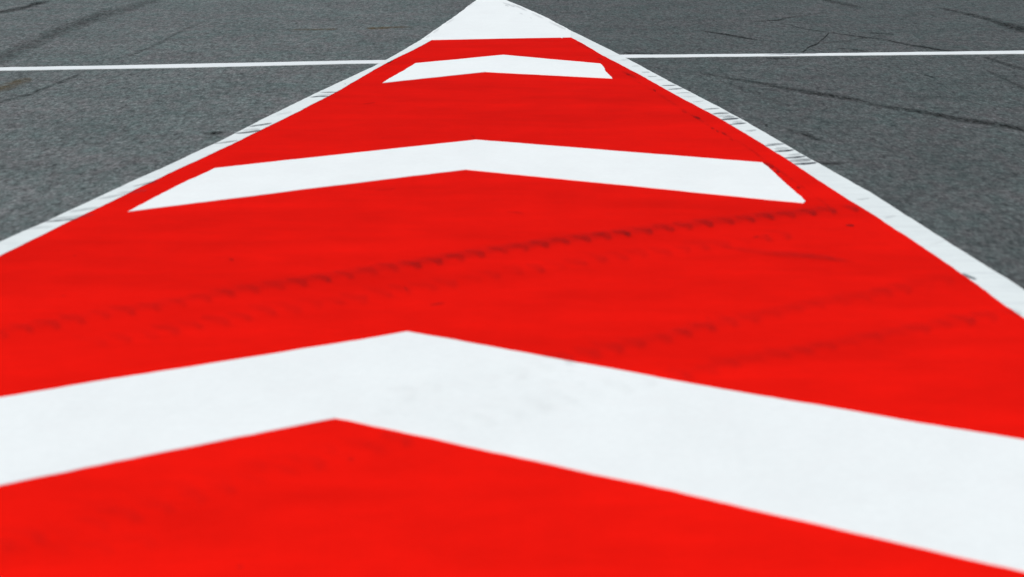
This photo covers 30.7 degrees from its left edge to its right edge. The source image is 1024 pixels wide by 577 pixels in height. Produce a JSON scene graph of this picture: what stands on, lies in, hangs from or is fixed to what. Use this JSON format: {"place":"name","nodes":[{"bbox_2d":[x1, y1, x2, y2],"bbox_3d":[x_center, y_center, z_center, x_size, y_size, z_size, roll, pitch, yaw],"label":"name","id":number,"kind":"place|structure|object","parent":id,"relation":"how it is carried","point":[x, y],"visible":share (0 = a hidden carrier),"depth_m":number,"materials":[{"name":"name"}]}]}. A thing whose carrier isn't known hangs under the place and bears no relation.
{"place":"outdoors","nodes":[
{"label":"outdoors","id":0,"kind":"place"},
{"bbox_2d":[0,0,1023,288],"bbox_3d":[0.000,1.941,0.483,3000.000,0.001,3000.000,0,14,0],"label":"asphalt ground","id":1,"kind":"structure","parent":0,"point":[76,138],"depth_m":15.06,"materials":[{"name":"grey asphalt"}]},
{"bbox_2d":[0,60,389,70],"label":"cross line","id":2,"kind":"object","parent":1,"relation":"on","point":[193,65],"visible":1,"depth_m":15.91,"materials":[{"name":"white paint"}]},
{"bbox_2d":[0,27,438,255],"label":"edge line","id":3,"kind":"object","parent":1,"relation":"on","point":[19,239],"visible":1,"depth_m":11.29,"materials":[{"name":"white paint"}]},
{"bbox_2d":[422,0,570,39],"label":"white tip","id":4,"kind":"object","parent":1,"relation":"on","point":[491,19],"visible":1,"depth_m":19.04,"materials":[{"name":"paint"}]},
{"bbox_2d":[0,38,1023,576],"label":"red wedge","id":5,"kind":"object","parent":1,"relation":"on","point":[822,294],"visible":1,"depth_m":7.73,"materials":[{"name":"paint"}]},
{"bbox_2d":[128,140,804,211],"bbox_3d":[-0.219,-0.686,11.020,3.636,0.008,2.317,0,14,0],"label":"chevron","id":6,"kind":"object","parent":5,"relation":"on","point":[750,179],"visible":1,"depth_m":11.06,"materials":[{"name":"white paint"}]},
{"bbox_2d":[383,55,611,82],"bbox_3d":[-0.109,-1.855,15.720,1.840,0.008,1.856,0,14,0],"label":"chevron","id":7,"kind":"object","parent":5,"relation":"on","point":[508,64],"visible":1,"depth_m":15.68,"materials":[{"name":"white paint"}]},
{"bbox_2d":[0,331,1023,571],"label":"chevron","id":8,"kind":"object","parent":5,"relation":"on","point":[951,491],"visible":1,"depth_m":6.33,"materials":[{"name":"white paint"}]},
{"bbox_2d":[571,31,1023,317],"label":"edge line","id":9,"kind":"object","parent":1,"relation":"on","point":[1005,291],"visible":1,"depth_m":10.19,"materials":[{"name":"white paint"}]},
{"bbox_2d":[621,51,1023,57],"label":"cross line","id":10,"kind":"object","parent":1,"relation":"on","point":[829,54],"visible":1,"depth_m":16.67,"materials":[{"name":"white paint"}]},
{"bbox_2d":[804,33,945,50],"bbox_3d":[3.320,-2.447,18.102,1.444,0.001,2.676,0,14,0],"label":"pavement crack","id":11,"kind":"object","parent":1,"relation":"on","point":[889,40],"visible":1,"depth_m":17.28,"materials":[{"name":"grey asphalt"}]},
{"bbox_2d":[759,82,1021,129],"bbox_3d":[2.595,-1.401,13.904,0.249,0.001,4.479,-9,16,-31],"label":"skid mark","id":12,"kind":"object","parent":1,"relation":"on","point":[945,116],"visible":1,"depth_m":12.99,"materials":[{"name":"rubber"}]}
]}

